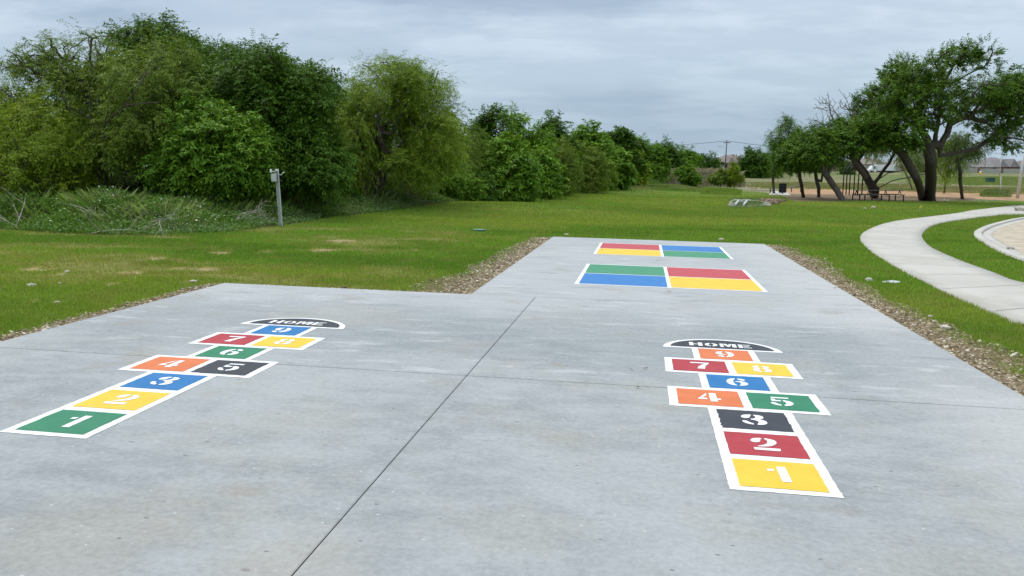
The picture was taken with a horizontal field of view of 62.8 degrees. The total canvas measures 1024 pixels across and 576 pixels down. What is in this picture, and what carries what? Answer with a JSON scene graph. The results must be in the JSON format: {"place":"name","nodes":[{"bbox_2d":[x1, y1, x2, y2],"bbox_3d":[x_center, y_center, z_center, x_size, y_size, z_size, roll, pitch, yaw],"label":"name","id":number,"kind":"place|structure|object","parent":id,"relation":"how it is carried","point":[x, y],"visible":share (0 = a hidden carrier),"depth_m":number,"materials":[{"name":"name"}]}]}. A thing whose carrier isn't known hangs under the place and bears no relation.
{"place":"outdoors","nodes":[
{"label":"outdoors","id":0,"kind":"place"},
{"bbox_2d":[0,171,1023,372],"bbox_3d":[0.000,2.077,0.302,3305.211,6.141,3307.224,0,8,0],"label":"ground","id":1,"kind":"structure","parent":0,"point":[825,195],"depth_m":21.98,"materials":[{"name":"green plant"}]},
{"bbox_2d":[0,186,25,225],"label":"dead branch","id":2,"kind":"object","parent":1,"relation":"on","point":[15,209],"visible":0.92,"depth_m":20.11,"materials":[{"name":"grey wood"}]},
{"bbox_2d":[0,29,140,191],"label":"mesquite tree","id":3,"kind":"object","parent":1,"relation":"on","point":[30,64],"visible":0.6,"depth_m":25.50,"materials":[{"name":"green plant"}]},
{"bbox_2d":[0,69,143,197],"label":"shrub","id":4,"kind":"object","parent":1,"relation":"on","point":[18,156],"visible":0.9,"depth_m":23.85,"materials":[{"name":"green plant"}]},
{"bbox_2d":[43,171,119,192],"bbox_3d":[-14.432,-2.983,28.181,3.920,2.217,4.218,0,8,0],"label":"understorey shrub","id":5,"kind":"object","parent":1,"relation":"on","point":[113,185],"visible":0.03,"depth_m":27.29,"materials":[{"name":"green plant"}]},
{"bbox_2d":[67,204,103,222],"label":"dead branch","id":6,"kind":"object","parent":1,"relation":"on","point":[85,210],"visible":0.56,"depth_m":19.82,"materials":[{"name":"grey wood"}]},
{"bbox_2d":[82,202,177,236],"bbox_3d":[-8.419,-1.536,18.565,2.122,0.708,1.328,0,8,0],"label":"dead branch","id":7,"kind":"object","parent":1,"relation":"on","point":[136,219],"visible":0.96,"depth_m":18.63,"materials":[{"name":"grey wood"}]},
{"bbox_2d":[36,17,231,191],"bbox_3d":[-11.451,-5.047,25.882,5.380,6.172,6.213,0,8,0],"label":"olive willow tree","id":8,"kind":"object","parent":1,"relation":"on","point":[141,124],"visible":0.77,"depth_m":24.66,"materials":[{"name":"green plant"}]},
{"bbox_2d":[108,162,167,194],"bbox_3d":[-12.290,-2.910,27.599,3.755,2.742,2.960,5,10,30],"label":"understorey shrub","id":9,"kind":"object","parent":1,"relation":"on","point":[127,182],"visible":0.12,"depth_m":27.31,"materials":[{"name":"green plant"}]},
{"bbox_2d":[131,166,165,189],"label":"understorey shrub","id":10,"kind":"object","parent":1,"relation":"on","point":[146,181],"depth_m":27.61,"materials":[{"name":"green plant"}]},
{"bbox_2d":[93,7,256,170],"bbox_3d":[-11.306,-6.125,29.557,5.735,7.395,5.408,-8,11,-43],"label":"hackberry tree","id":11,"kind":"object","parent":1,"relation":"on","point":[164,26],"visible":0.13,"depth_m":28.26,"materials":[{"name":"green plant"}]},
{"bbox_2d":[127,88,296,207],"bbox_3d":[-8.751,-3.850,24.895,4.391,4.110,4.394,0,8,0],"label":"mulberry tree","id":12,"kind":"object","parent":1,"relation":"on","point":[211,148],"visible":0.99,"depth_m":23.91,"materials":[{"name":"green plant"}]},
{"bbox_2d":[233,201,274,221],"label":"dead branch","id":13,"kind":"object","parent":1,"relation":"on","point":[249,212],"visible":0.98,"depth_m":22.01,"materials":[{"name":"grey wood"}]},
{"bbox_2d":[178,28,369,206],"bbox_3d":[-7.878,-5.160,27.097,6.314,6.428,5.913,-2,9,-14],"label":"pecan tree","id":14,"kind":"object","parent":1,"relation":"on","point":[297,102],"visible":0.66,"depth_m":26.09,"materials":[{"name":"green plant"}]},
{"bbox_2d":[270,169,284,225],"bbox_3d":[-6.188,-2.281,22.187,0.397,1.724,0.176,0,8,0],"label":"instrument post","id":15,"kind":"object","parent":1,"relation":"on","point":[275,177],"visible":0.9,"depth_m":22.20,"materials":[{"name":"grey metal"}]},
{"bbox_2d":[0,53,607,190],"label":"woodland","id":16,"kind":"object","parent":1,"relation":"on","point":[54,105],"depth_m":42.57,"materials":[{"name":"green plant"}]},
{"bbox_2d":[281,186,349,210],"bbox_3d":[-8.162,-3.146,29.637,4.743,2.576,3.785,0,8,0],"label":"understorey shrub","id":17,"kind":"object","parent":1,"relation":"on","point":[326,200],"visible":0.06,"depth_m":29.18,"materials":[{"name":"green plant"}]},
{"bbox_2d":[0,172,674,234],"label":"weeds","id":18,"kind":"object","parent":1,"relation":"on","point":[61,196],"visible":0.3,"depth_m":21.99,"materials":[{"name":"green plant"}]},
{"bbox_2d":[5,177,669,228],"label":"wild flowers","id":19,"kind":"object","parent":1,"relation":"on","point":[200,206],"visible":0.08,"depth_m":21.31,"materials":[{"name":"plant"}]},
{"bbox_2d":[335,179,366,201],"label":"understorey shrub","id":20,"kind":"object","parent":1,"relation":"on","point":[354,191],"visible":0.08,"depth_m":31.42,"materials":[{"name":"green plant"}]},
{"bbox_2d":[329,78,395,186],"bbox_3d":[-7.191,-5.737,34.538,5.292,5.788,5.064,0,8,0],"label":"yellow willow tree","id":21,"kind":"object","parent":1,"relation":"on","point":[342,122],"visible":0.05,"depth_m":33.81,"materials":[{"name":"green plant"}]},
{"bbox_2d":[337,111,389,197],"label":"leaning willow tree","id":22,"kind":"object","parent":1,"relation":"on","point":[361,166],"visible":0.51,"depth_m":32.14,"materials":[{"name":"green plant"}]},
{"bbox_2d":[335,48,478,198],"bbox_3d":[-4.466,-6.383,33.918,6.252,6.682,7.216,0,8,0],"label":"willow tree","id":23,"kind":"object","parent":1,"relation":"on","point":[420,132],"visible":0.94,"depth_m":32.43,"materials":[{"name":"green plant"}]},
{"bbox_2d":[413,179,449,196],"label":"understorey shrub","id":24,"kind":"object","parent":1,"relation":"on","point":[435,191],"visible":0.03,"depth_m":37.79,"materials":[{"name":"green plant"}]},
{"bbox_2d":[425,156,490,201],"bbox_3d":[-2.676,-4.879,39.345,3.323,3.034,3.467,0,8,0],"label":"green shrub","id":25,"kind":"object","parent":1,"relation":"on","point":[465,188],"visible":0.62,"depth_m":38.93,"materials":[{"name":"green plant"}]},
{"bbox_2d":[450,103,492,175],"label":"pale willow tree","id":26,"kind":"object","parent":1,"relation":"on","point":[474,148],"visible":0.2,"depth_m":41.78,"materials":[{"name":"green plant"}]},
{"bbox_2d":[467,168,506,201],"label":"thicket shrub","id":27,"kind":"object","parent":1,"relation":"on","point":[490,191],"visible":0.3,"depth_m":40.52,"materials":[{"name":"green plant"}]},
{"bbox_2d":[460,102,520,169],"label":"tree","id":28,"kind":"object","parent":1,"relation":"on","point":[487,122],"visible":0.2,"depth_m":45.09,"materials":[{"name":"green plant"}]},
{"bbox_2d":[472,131,550,201],"bbox_3d":[-0.202,-5.815,42.808,4.494,4.452,4.020,7,11,40],"label":"thicket shrub","id":29,"kind":"object","parent":1,"relation":"on","point":[516,176],"visible":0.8,"depth_m":42.00,"materials":[{"name":"green plant"}]},
{"bbox_2d":[0,237,1023,575],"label":"concrete slab","id":30,"kind":"structure","parent":1,"relation":"on","point":[522,417],"depth_m":4.95,"materials":[{"name":"concrete"}]},
{"bbox_2d":[0,318,344,438],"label":"hopscotch court","id":31,"kind":"object","parent":30,"relation":"on","point":[163,378],"visible":1,"depth_m":6.42,"materials":[{"name":"multicoloured paint"}]},
{"bbox_2d":[593,243,732,258],"bbox_3d":[3.143,-0.794,17.646,2.704,0.043,2.736,2,8,9],"label":"four square court","id":32,"kind":"object","parent":30,"relation":"on","point":[665,250],"visible":1,"depth_m":17.48,"materials":[{"name":"multicoloured paint"}]},
{"bbox_2d":[575,264,766,291],"bbox_3d":[2.442,-0.185,13.206,2.704,0.083,2.736,1,8,9],"label":"four square court","id":33,"kind":"object","parent":30,"relation":"on","point":[675,277],"visible":1,"depth_m":12.99,"materials":[{"name":"multicoloured paint"}]},
{"bbox_2d":[663,339,843,497],"bbox_3d":[1.708,0.774,6.244,1.090,0.015,4.043,3,8,9],"label":"hopscotch court","id":34,"kind":"object","parent":30,"relation":"on","point":[764,444],"visible":1,"depth_m":5.71,"materials":[{"name":"multicoloured paint"}]},
{"bbox_2d":[0,189,1023,391],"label":"grass","id":35,"kind":"structure","parent":1,"relation":"on","point":[503,235],"depth_m":17.12,"materials":[{"name":"green plant"}]},
{"bbox_2d":[0,236,1023,395],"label":"soil strip","id":36,"kind":"object","parent":1,"relation":"on","point":[906,320],"visible":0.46,"depth_m":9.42,"materials":[{"name":"gravel"}]},
{"bbox_2d":[939,324,951,329],"bbox_3d":[4.777,0.436,9.232,0.097,0.075,0.146,0,8,1],"label":"rock","id":37,"kind":"object","parent":36,"relation":"on","point":[944,326],"visible":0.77,"depth_m":9.20,"materials":[{"name":"white stone"}]},
{"bbox_2d":[499,101,563,178],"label":"tree","id":38,"kind":"object","parent":1,"relation":"on","point":[532,139],"visible":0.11,"depth_m":50.46,"materials":[{"name":"green plant"}]},
{"bbox_2d":[526,145,573,199],"bbox_3d":[1.229,-6.130,47.430,4.558,4.236,4.020,0,8,0],"label":"thicket shrub","id":39,"kind":"object","parent":1,"relation":"on","point":[552,173],"visible":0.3,"depth_m":46.77,"materials":[{"name":"green plant"}]},
{"bbox_2d":[537,109,589,192],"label":"tree","id":40,"kind":"object","parent":1,"relation":"on","point":[559,132],"visible":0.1,"depth_m":60.15,"materials":[{"name":"green plant"}]},
{"bbox_2d":[553,136,591,196],"bbox_3d":[2.997,-7.344,54.130,4.319,4.897,4.370,0,8,0],"label":"thicket shrub","id":41,"kind":"object","parent":1,"relation":"on","point":[570,172],"visible":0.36,"depth_m":53.62,"materials":[{"name":"green plant"}]},
{"bbox_2d":[570,119,622,190],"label":"tree","id":42,"kind":"object","parent":1,"relation":"on","point":[592,135],"visible":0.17,"depth_m":73.44,"materials":[{"name":"green plant"}]},
{"bbox_2d":[576,140,622,193],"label":"thicket shrub","id":43,"kind":"object","parent":1,"relation":"on","point":[597,164],"visible":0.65,"depth_m":65.20,"materials":[{"name":"green plant"}]},
{"bbox_2d":[604,146,641,190],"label":"thicket shrub","id":44,"kind":"object","parent":1,"relation":"on","point":[628,177],"visible":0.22,"depth_m":77.92,"materials":[{"name":"green plant"}]},
{"bbox_2d":[606,125,653,184],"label":"tree","id":45,"kind":"object","parent":1,"relation":"on","point":[624,137],"visible":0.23,"depth_m":89.42,"materials":[{"name":"green plant"}]},
{"bbox_2d":[629,148,652,185],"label":"thicket shrub","id":46,"kind":"object","parent":1,"relation":"on","point":[643,180],"visible":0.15,"depth_m":89.98,"materials":[{"name":"green plant"}]},
{"bbox_2d":[631,132,672,182],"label":"tree","id":47,"kind":"object","parent":1,"relation":"on","point":[659,168],"visible":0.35,"depth_m":108.87,"materials":[{"name":"green plant"}]},
{"bbox_2d":[648,158,670,180],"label":"thicket shrub","id":48,"kind":"object","parent":1,"relation":"on","point":[664,177],"visible":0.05,"depth_m":109.53,"materials":[{"name":"green plant"}]},
{"bbox_2d":[626,183,705,191],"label":"tall weeds","id":49,"kind":"object","parent":1,"relation":"on","point":[670,187],"visible":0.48,"depth_m":86.77,"materials":[{"name":"green plant"}]},
{"bbox_2d":[656,134,689,168],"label":"tree","id":50,"kind":"object","parent":1,"relation":"on","point":[672,150],"visible":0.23,"depth_m":129.00,"materials":[{"name":"green plant"}]},
{"bbox_2d":[676,159,695,167],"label":"thicket shrub","id":51,"kind":"object","parent":1,"relation":"on","point":[690,164],"visible":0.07,"depth_m":152.08,"materials":[{"name":"green plant"}]},
{"bbox_2d":[671,143,703,168],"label":"tree","id":52,"kind":"object","parent":1,"relation":"on","point":[693,157],"visible":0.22,"depth_m":156.67,"materials":[{"name":"green plant"}]},
{"bbox_2d":[673,165,703,185],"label":"shrub","id":53,"kind":"object","parent":1,"relation":"on","point":[691,176],"visible":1,"depth_m":98.54,"materials":[{"name":"green plant"}]},
{"bbox_2d":[687,150,707,168],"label":"tree","id":54,"kind":"object","parent":1,"relation":"on","point":[702,164],"visible":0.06,"depth_m":196.67,"materials":[{"name":"green plant"}]},
{"bbox_2d":[666,167,745,187],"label":"dry brush","id":55,"kind":"object","parent":1,"relation":"on","point":[704,172],"visible":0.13,"depth_m":111.28,"materials":[{"name":"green plant"}]},
{"bbox_2d":[699,150,724,168],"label":"tree","id":56,"kind":"object","parent":1,"relation":"on","point":[714,162],"visible":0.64,"depth_m":225.65,"materials":[{"name":"green plant"}]},
{"bbox_2d":[706,167,729,186],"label":"round shrub","id":57,"kind":"object","parent":1,"relation":"on","point":[720,177],"visible":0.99,"depth_m":98.44,"materials":[{"name":"green plant"}]},
{"bbox_2d":[700,187,742,194],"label":"weeds","id":58,"kind":"object","parent":1,"relation":"on","point":[720,191],"visible":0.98,"depth_m":78.33,"materials":[{"name":"green plant"}]},
{"bbox_2d":[723,140,729,168],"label":"utility pole","id":59,"kind":"object","parent":1,"relation":"on","point":[726,142],"visible":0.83,"depth_m":222.01,"materials":[{"name":"grey wood"}]},
{"bbox_2d":[719,155,739,168],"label":"house","id":60,"kind":"structure","parent":1,"relation":"on","point":[729,158],"depth_m":257.75,"materials":[{"name":"beige brick"}]},
{"bbox_2d":[723,160,745,187],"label":"cypress sapling","id":61,"kind":"object","parent":1,"relation":"on","point":[734,173],"visible":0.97,"depth_m":98.64,"materials":[{"name":"green plant"}]},
{"bbox_2d":[729,198,764,207],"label":"drain weeds","id":62,"kind":"object","parent":1,"relation":"on","point":[752,203],"visible":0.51,"depth_m":46.36,"materials":[{"name":"green plant"}]},
{"bbox_2d":[727,199,771,206],"bbox_3d":[13.606,-4.800,47.852,2.276,0.582,10.922,2,9,16],"label":"drain outlet","id":63,"kind":"object","parent":1,"relation":"on","point":[745,201],"visible":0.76,"depth_m":46.07,"materials":[{"name":"concrete"}]},
{"bbox_2d":[736,144,771,177],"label":"tree","id":64,"kind":"object","parent":1,"relation":"on","point":[752,163],"visible":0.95,"depth_m":165.97,"materials":[{"name":"green plant"}]},
{"bbox_2d":[756,197,785,203],"bbox_3d":[16.375,-5.491,53.122,1.918,0.427,10.102,3,9,18],"label":"riprap","id":65,"kind":"object","parent":1,"relation":"on","point":[773,201],"visible":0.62,"depth_m":52.17,"materials":[{"name":"stone"}]},
{"bbox_2d":[758,154,783,177],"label":"thicket tree","id":66,"kind":"object","parent":1,"relation":"on","point":[775,176],"visible":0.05,"depth_m":171.16,"materials":[{"name":"green plant"}]},
{"bbox_2d":[769,191,790,195],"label":"concrete pad","id":67,"kind":"object","parent":1,"relation":"on","point":[781,194],"visible":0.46,"depth_m":74.47,"materials":[{"name":"grey concrete"}]},
{"bbox_2d":[779,183,786,193],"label":"litter bin","id":68,"kind":"object","parent":67,"relation":"on","point":[782,188],"visible":0.98,"depth_m":76.71,"materials":[{"name":"metal"}]},
{"bbox_2d":[760,112,805,192],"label":"tree","id":69,"kind":"object","parent":1,"relation":"on","point":[783,127],"visible":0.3,"depth_m":66.83,"materials":[{"name":"green plant"}]},
{"bbox_2d":[768,122,834,197],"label":"thin elm tree","id":70,"kind":"object","parent":1,"relation":"on","point":[779,156],"visible":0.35,"depth_m":61.00,"materials":[{"name":"green plant"}]},
{"bbox_2d":[786,127,846,200],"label":"slanting elm tree","id":71,"kind":"object","parent":1,"relation":"on","point":[817,151],"visible":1,"depth_m":58.49,"materials":[{"name":"green plant"}]},
{"bbox_2d":[794,114,868,196],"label":"forked elm tree","id":72,"kind":"object","parent":1,"relation":"on","point":[831,122],"visible":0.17,"depth_m":61.65,"materials":[{"name":"green plant"}]},
{"bbox_2d":[805,90,870,196],"bbox_3d":[27.819,-11.333,69.001,4.460,8.718,17.547,5,10,31],"label":"bare tree","id":73,"kind":"object","parent":1,"relation":"on","point":[860,168],"visible":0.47,"depth_m":63.66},
{"bbox_2d":[836,159,856,174],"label":"distant shrub","id":74,"kind":"object","parent":1,"relation":"on","point":[842,167],"visible":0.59,"depth_m":206.49,"materials":[{"name":"green plant"}]},
{"bbox_2d":[842,164,862,194],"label":"arch swing frame","id":75,"kind":"object","parent":1,"relation":"on","point":[849,165],"visible":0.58,"depth_m":82.14,"materials":[{"name":"metal"}]},
{"bbox_2d":[860,158,891,168],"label":"house","id":76,"kind":"structure","parent":1,"relation":"on","point":[869,163],"depth_m":287.05,"materials":[{"name":"beige brick"}]},
{"bbox_2d":[852,190,903,200],"bbox_3d":[26.591,-6.708,60.864,3.232,0.810,1.700,1,8,4],"label":"picnic table","id":77,"kind":"object","parent":1,"relation":"on","point":[886,194],"visible":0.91,"depth_m":60.39,"materials":[{"name":"metal"}]},
{"bbox_2d":[867,165,895,172],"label":"box lorry","id":78,"kind":"object","parent":1,"relation":"on","point":[878,168],"visible":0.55,"depth_m":246.35,"materials":[{"name":"white metal"}]},
{"bbox_2d":[833,99,931,200],"bbox_3d":[27.983,-10.124,63.694,6.903,8.257,14.825,4,9,26],"label":"leaning elm tree","id":79,"kind":"object","parent":1,"relation":"on","point":[865,130],"visible":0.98,"depth_m":59.04,"materials":[{"name":"green plant"}]},
{"bbox_2d":[847,144,924,197],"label":"multi stem elm tree","id":80,"kind":"object","parent":1,"relation":"on","point":[870,183],"visible":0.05,"depth_m":65.29,"materials":[{"name":"brown plant"}]},
{"bbox_2d":[865,140,924,188],"bbox_3d":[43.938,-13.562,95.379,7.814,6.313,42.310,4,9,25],"label":"thin willow sapling","id":81,"kind":"object","parent":1,"relation":"on","point":[916,159],"visible":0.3,"depth_m":78.91,"materials":[{"name":"green plant"}]},
{"bbox_2d":[887,161,918,170],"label":"house","id":82,"kind":"structure","parent":1,"relation":"on","point":[897,169],"depth_m":316.85,"materials":[{"name":"beige brick"}]},
{"bbox_2d":[845,32,1023,200],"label":"cedar elm tree","id":83,"kind":"object","parent":1,"relation":"on","point":[922,89],"visible":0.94,"depth_m":59.55,"materials":[{"name":"green plant"}]},
{"bbox_2d":[922,138,974,192],"bbox_3d":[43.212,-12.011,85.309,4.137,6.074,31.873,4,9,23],"label":"green willow sapling","id":84,"kind":"object","parent":1,"relation":"on","point":[944,170],"visible":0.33,"depth_m":72.58,"materials":[{"name":"green plant"}]},
{"bbox_2d":[937,161,977,171],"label":"house","id":85,"kind":"structure","parent":1,"relation":"on","point":[969,166],"depth_m":295.82,"materials":[{"name":"beige brick"}]},
{"bbox_2d":[936,130,988,198],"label":"willow sapling","id":86,"kind":"object","parent":1,"relation":"on","point":[962,142],"visible":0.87,"depth_m":64.87,"materials":[{"name":"green plant"}]},
{"bbox_2d":[952,167,979,172],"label":"garden fence","id":87,"kind":"object","parent":1,"relation":"on","point":[973,170],"visible":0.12,"depth_m":267.39,"materials":[{"name":"beige brick"}]},
{"bbox_2d":[985,178,994,181],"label":"utility cabinet","id":88,"kind":"object","parent":1,"relation":"on","point":[989,179],"visible":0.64,"depth_m":161.64,"materials":[{"name":"metal"}]},
{"bbox_2d":[971,157,1020,168],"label":"house","id":89,"kind":"structure","parent":1,"relation":"on","point":[992,163],"depth_m":287.31,"materials":[{"name":"grey brick"}]},
{"bbox_2d":[979,188,1012,196],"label":"field weeds","id":90,"kind":"object","parent":1,"relation":"on","point":[987,192],"visible":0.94,"depth_m":92.29,"materials":[{"name":"green plant"}]},
{"bbox_2d":[974,217,1023,261],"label":"kerb","id":91,"kind":"structure","parent":1,"relation":"on","point":[978,234],"depth_m":22.52,"materials":[{"name":"concrete"}]},
{"bbox_2d":[977,168,1023,172],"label":"brick wall","id":92,"kind":"structure","parent":1,"relation":"on","point":[1002,170],"depth_m":259.47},
{"bbox_2d":[1016,151,1023,197],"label":"lamp post","id":93,"kind":"object","parent":1,"relation":"on","point":[1020,180],"visible":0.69,"depth_m":83.20,"materials":[{"name":"grey metal"}]},
{"bbox_2d":[0,0,1023,161],"label":"sky","id":94,"kind":"structure","parent":0,"point":[693,72],"materials":[{"name":"grey"}]},
{"bbox_2d":[746,181,1023,193],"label":"dirt path","id":95,"kind":"structure","parent":0,"point":[940,188],"depth_m":118.51,"materials":[{"name":"brown soil"}]},
{"bbox_2d":[860,205,1023,324],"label":"path","id":96,"kind":"structure","parent":0,"point":[994,295],"depth_m":15.82,"materials":[{"name":"concrete"}]},
{"bbox_2d":[1014,206,1023,210],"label":"rock","id":97,"kind":"object","parent":96,"relation":"on","point":[1019,208],"visible":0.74,"depth_m":45.98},
{"bbox_2d":[906,176,1023,186],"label":"distant grass","id":98,"kind":"structure","parent":0,"point":[981,181],"depth_m":163.38,"materials":[{"name":"green plant"}]},
{"bbox_2d":[992,221,1023,254],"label":"road","id":99,"kind":"structure","parent":0,"point":[1012,235],"depth_m":25.71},
{"bbox_2d":[982,219,1023,253],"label":"gutter","id":100,"kind":"object","parent":99,"relation":"on","point":[987,234],"visible":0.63,"depth_m":26.80,"materials":[{"name":"concrete"}]}
]}

